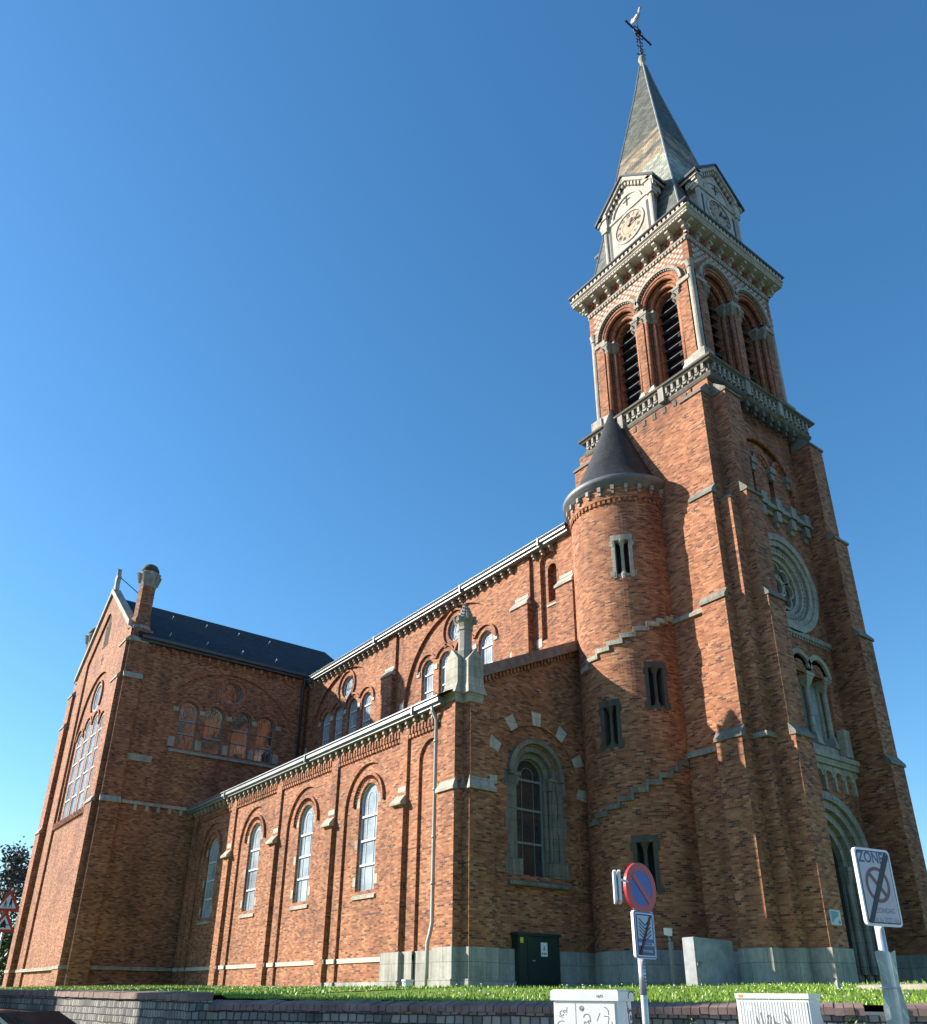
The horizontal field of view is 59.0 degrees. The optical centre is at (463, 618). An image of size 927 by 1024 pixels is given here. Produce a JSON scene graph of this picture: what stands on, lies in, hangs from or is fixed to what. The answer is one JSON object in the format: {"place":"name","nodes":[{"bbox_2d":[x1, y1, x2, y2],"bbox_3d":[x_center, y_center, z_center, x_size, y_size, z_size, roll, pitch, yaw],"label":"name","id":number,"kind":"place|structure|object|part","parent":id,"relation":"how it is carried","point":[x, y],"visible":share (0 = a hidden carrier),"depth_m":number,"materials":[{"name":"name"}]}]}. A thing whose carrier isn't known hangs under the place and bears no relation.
{"place":"outdoors","nodes":[
{"label":"outdoors","id":0,"kind":"place"},
{"bbox_2d":[0,984,926,1004],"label":"lawn","id":1,"kind":"structure","parent":0,"point":[922,996],"depth_m":14.85,"materials":[{"name":"green plant"}]},
{"bbox_2d":[0,890,18,946],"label":"warning sign","id":2,"kind":"object","parent":1,"relation":"on","point":[8,903],"visible":1,"depth_m":29.98,"materials":[{"name":"red"}]},
{"bbox_2d":[401,979,413,986],"bbox_3d":[-1.670,10.974,24.352,0.351,0.440,0.360,18,-30,-33],"label":"gully pot","id":3,"kind":"object","parent":1,"relation":"on","point":[406,982],"visible":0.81,"depth_m":24.28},
{"bbox_2d":[2,7,926,1007],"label":"church","id":4,"kind":"structure","parent":1,"relation":"on","point":[654,653],"depth_m":30.59,"materials":[{"name":"brick"}]},
{"bbox_2d":[61,733,81,819],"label":"window","id":5,"kind":"structure","parent":4,"relation":"in","point":[76,757],"depth_m":49.46,"materials":[{"name":"clear glass"}]},
{"bbox_2d":[68,721,90,814],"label":"window","id":6,"kind":"structure","parent":4,"relation":"in","point":[87,732],"depth_m":48.36,"materials":[{"name":"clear glass"}]},
{"bbox_2d":[76,714,97,810],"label":"window","id":7,"kind":"structure","parent":4,"relation":"in","point":[91,743],"depth_m":47.13,"materials":[{"name":"clear glass"}]},
{"bbox_2d":[83,714,103,805],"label":"window","id":8,"kind":"structure","parent":4,"relation":"in","point":[99,730],"depth_m":46.14,"materials":[{"name":"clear glass"}]},
{"bbox_2d":[93,684,101,711],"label":"window","id":9,"kind":"structure","parent":4,"relation":"in","point":[97,696],"depth_m":49.67,"materials":[{"name":"clear glass"}]},
{"bbox_2d":[175,702,197,749],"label":"window","id":10,"kind":"structure","parent":4,"relation":"in","point":[187,722],"depth_m":46.05,"materials":[{"name":"brown"}]},
{"bbox_2d":[197,838,217,924],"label":"window","id":11,"kind":"structure","parent":4,"relation":"in","point":[214,849],"depth_m":40.55,"materials":[{"name":"clear glass"}]},
{"bbox_2d":[201,707,222,753],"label":"window","id":12,"kind":"structure","parent":4,"relation":"in","point":[214,716],"depth_m":46.86,"materials":[{"name":"brown glass"}]},
{"bbox_2d":[222,684,241,703],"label":"window","id":13,"kind":"structure","parent":4,"relation":"in","point":[231,693],"depth_m":48.32,"materials":[{"name":"brown"}]},
{"bbox_2d":[229,713,249,758],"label":"window","id":14,"kind":"structure","parent":4,"relation":"in","point":[241,723],"depth_m":47.76,"materials":[{"name":"brown"}]},
{"bbox_2d":[238,823,260,918],"bbox_3d":[-9.429,11.237,36.707,0.240,4.090,1.560,18,-30,-33],"label":"window","id":15,"kind":"structure","parent":4,"relation":"in","point":[256,836],"depth_m":36.86,"materials":[{"name":"white glass"}]},
{"bbox_2d":[254,718,273,762],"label":"window","id":16,"kind":"structure","parent":4,"relation":"in","point":[264,736],"depth_m":48.57,"materials":[{"name":"brown glass"}]},
{"bbox_2d":[288,805,313,910],"bbox_3d":[-6.405,9.575,33.047,0.240,4.090,1.560,18,-30,-33],"label":"window","id":17,"kind":"structure","parent":4,"relation":"in","point":[303,868],"depth_m":33.18,"materials":[{"name":"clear glass"}]},
{"bbox_2d":[322,713,329,745],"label":"window","id":18,"kind":"structure","parent":4,"relation":"in","point":[327,720],"depth_m":48.70,"materials":[{"name":"blue glass"}]},
{"bbox_2d":[335,707,342,739],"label":"window","id":19,"kind":"structure","parent":4,"relation":"in","point":[338,730],"depth_m":47.63,"materials":[{"name":"blue glass"}]},
{"bbox_2d":[344,677,352,696],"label":"window","id":20,"kind":"structure","parent":4,"relation":"in","point":[349,683],"depth_m":47.89,"materials":[{"name":"grey glass"}]},
{"bbox_2d":[349,699,356,733],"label":"window","id":21,"kind":"structure","parent":4,"relation":"in","point":[353,711],"depth_m":46.41,"materials":[{"name":"blue glass"}]},
{"bbox_2d":[351,783,377,900],"bbox_3d":[-3.424,7.935,29.438,0.240,4.090,1.560,18,-30,-33],"label":"window","id":22,"kind":"structure","parent":4,"relation":"in","point":[369,804],"depth_m":29.55,"materials":[{"name":"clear glass"}]},
{"bbox_2d":[362,692,370,727],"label":"window","id":23,"kind":"structure","parent":4,"relation":"in","point":[367,702],"depth_m":45.32,"materials":[{"name":"white glass"}]},
{"bbox_2d":[423,661,433,699],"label":"window","id":24,"kind":"structure","parent":4,"relation":"in","point":[429,670],"depth_m":40.96,"materials":[{"name":"white glass"}]},
{"bbox_2d":[441,652,449,692],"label":"window","id":25,"kind":"structure","parent":4,"relation":"in","point":[443,666],"depth_m":40.09,"materials":[{"name":"white glass"}]},
{"bbox_2d":[450,622,457,640],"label":"window","id":26,"kind":"structure","parent":4,"relation":"in","point":[453,632],"depth_m":40.25,"materials":[{"name":"white glass"}]},
{"bbox_2d":[481,631,492,664],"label":"window","id":27,"kind":"structure","parent":4,"relation":"in","point":[487,640],"depth_m":37.64,"materials":[{"name":"white glass"}]},
{"bbox_2d":[516,760,543,876],"bbox_3d":[2.161,6.686,27.521,1.240,3.940,0.090,18,-30,-33],"label":"window","id":28,"kind":"structure","parent":4,"relation":"in","point":[528,789],"depth_m":27.55,"materials":[{"name":"grey"}]},
{"bbox_2d":[598,698,624,750],"bbox_3d":[5.169,3.769,28.126,0.572,1.870,0.934,27,-36,-44],"label":"turret window","id":29,"kind":"structure","parent":4,"relation":"in","point":[611,720],"depth_m":28.12,"materials":[{"name":"stone"}]},
{"bbox_2d":[609,534,636,578],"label":"turret window","id":30,"kind":"structure","parent":4,"relation":"in","point":[621,565],"depth_m":30.48,"materials":[{"name":"stone"}]},
{"bbox_2d":[630,835,663,892],"bbox_3d":[5.793,7.847,25.865,0.567,1.900,0.934,56,-59,-61],"label":"turret window","id":31,"kind":"structure","parent":4,"relation":"in","point":[645,848],"depth_m":25.92,"materials":[{"name":"stone"}]},
{"bbox_2d":[642,661,671,710],"bbox_3d":[6.588,2.466,28.295,0.934,1.880,0.571,4,-25,-8],"label":"turret window","id":32,"kind":"structure","parent":4,"relation":"in","point":[655,673],"depth_m":28.27,"materials":[{"name":"stone"}]},
{"bbox_2d":[768,532,818,632],"bbox_3d":[11.700,-1.238,30.293,3.960,3.960,0.600,18,-30,-33],"label":"rose window","id":33,"kind":"structure","parent":4,"relation":"in","point":[794,581],"depth_m":30.87,"materials":[{"name":"stone"}]},
{"bbox_2d":[829,909,841,925],"bbox_3d":[10.304,8.287,22.700,0.520,0.400,0.032,18,-30,-33],"label":"information board","id":34,"kind":"object","parent":4,"relation":"attached to","point":[835,917],"visible":1,"depth_m":22.68,"materials":[{"name":"blue"}]},
{"bbox_2d":[87,983,908,998],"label":"daisies","id":35,"kind":"object","parent":1,"relation":"on","point":[507,986],"visible":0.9,"depth_m":15.05,"materials":[{"name":"white plant"}]},
{"bbox_2d":[510,932,561,987],"bbox_3d":[2.181,10.606,25.083,1.800,1.780,0.550,18,-30,-33],"label":"utility cabinet","id":36,"kind":"object","parent":1,"relation":"on","point":[537,959],"visible":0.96,"depth_m":24.91,"materials":[{"name":"green metal"}]},
{"bbox_3d":[2.315,10.398,24.965,1.620,1.260,0.020,18,-30,-33],"label":"door","id":37,"kind":"part","parent":36,"relation":"part of","materials":[{"name":"metal"}]},
{"bbox_2d":[663,928,676,985],"bbox_3d":[5.782,9.589,22.843,0.180,1.805,0.190,18,-30,-33],"label":"floodlight","id":38,"kind":"object","parent":1,"relation":"on","point":[668,932],"visible":0.91,"depth_m":22.85,"materials":[{"name":"grey metal"}]},
{"bbox_2d":[682,937,737,985],"bbox_3d":[6.824,9.575,22.571,1.720,1.420,0.430,18,-30,-33],"label":"meter cabinet","id":39,"kind":"object","parent":1,"relation":"on","point":[708,961],"visible":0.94,"depth_m":22.36,"materials":[{"name":"grey"}]},
{"bbox_3d":[6.918,9.384,22.514,1.610,0.880,0.032,18,-30,-33],"label":"door","id":40,"kind":"part","parent":39,"relation":"part of","materials":[{"name":"grey metal"}]},
{"bbox_2d":[834,980,841,987],"bbox_3d":[7.556,7.523,16.491,0.190,0.465,0.220,18,-30,-33],"label":"marker stone","id":41,"kind":"object","parent":1,"relation":"on","point":[837,984],"visible":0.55,"depth_m":16.51,"materials":[{"name":"white stone"}]},
{"bbox_2d":[853,983,926,1011],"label":"kerb stone","id":42,"kind":"object","parent":1,"relation":"on","point":[922,986],"visible":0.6,"depth_m":14.98,"materials":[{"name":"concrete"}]},
{"bbox_2d":[0,0,926,978],"label":"sky","id":43,"kind":"structure","parent":0,"point":[291,333],"materials":[{"name":"blue"}]},
{"bbox_2d":[345,1008,884,1014],"bbox_3d":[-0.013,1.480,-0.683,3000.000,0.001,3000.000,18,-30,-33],"label":"ground","id":44,"kind":"structure","parent":0,"point":[874,1013],"depth_m":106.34,"materials":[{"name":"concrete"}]},
{"bbox_2d":[0,915,16,986],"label":"tree","id":45,"kind":"object","parent":44,"relation":"on","point":[5,945],"visible":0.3,"depth_m":69.89,"materials":[{"name":"green plant"}]},
{"bbox_2d":[0,836,32,963],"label":"tree","id":46,"kind":"object","parent":44,"relation":"on","point":[18,859],"visible":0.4,"depth_m":78.94,"materials":[{"name":"green plant"}]},
{"bbox_2d":[0,1009,76,1023],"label":"parked car","id":47,"kind":"object","parent":44,"relation":"on","point":[25,1017],"visible":1,"depth_m":6.89,"materials":[{"name":"grey paint"}]},
{"bbox_2d":[0,989,213,1023],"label":"retaining wall","id":48,"kind":"structure","parent":44,"relation":"on","point":[123,1007],"depth_m":15.24,"materials":[{"name":"brick"}]},
{"bbox_2d":[202,999,926,1023],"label":"retaining wall","id":49,"kind":"structure","parent":44,"relation":"on","point":[273,1011],"depth_m":12.00,"materials":[{"name":"brick"}]},
{"bbox_2d":[845,1015,865,1023],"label":"weed","id":50,"kind":"object","parent":49,"relation":"attached to","point":[854,1019],"visible":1,"depth_m":10.22,"materials":[{"name":"green plant"}]},
{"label":"pavement","id":51,"kind":"structure","parent":0,"visible":0},
{"bbox_2d":[550,990,637,1023],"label":"utility cabinet","id":52,"kind":"object","parent":51,"relation":"on","point":[592,1006],"visible":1,"depth_m":8.18,"materials":[{"name":"grey metal"}]},
{"bbox_3d":[1.024,4.504,8.009,0.215,1.343,0.012,-13,-28,27],"label":"door","id":53,"kind":"part","parent":52,"relation":"part of","materials":[{"name":"grey plastic"}]},
{"bbox_3d":[1.303,4.440,7.865,0.405,1.343,0.012,-13,-28,27],"label":"door","id":54,"kind":"part","parent":52,"relation":"part of","materials":[{"name":"grey plastic"}]},
{"bbox_2d":[612,863,656,1023],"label":"no parking sign","id":55,"kind":"object","parent":51,"relation":"on","point":[639,886],"visible":1,"depth_m":7.16,"materials":[{"name":"blue metal"}]},
{"bbox_2d":[734,993,823,1023],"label":"utility cabinet","id":56,"kind":"object","parent":51,"relation":"on","point":[780,1008],"visible":1,"depth_m":8.23,"materials":[{"name":"white"}]},
{"bbox_2d":[851,847,909,1023],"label":"zone sign","id":57,"kind":"object","parent":51,"relation":"on","point":[880,907],"visible":1,"depth_m":8.49,"materials":[{"name":"white metal"}]}
]}

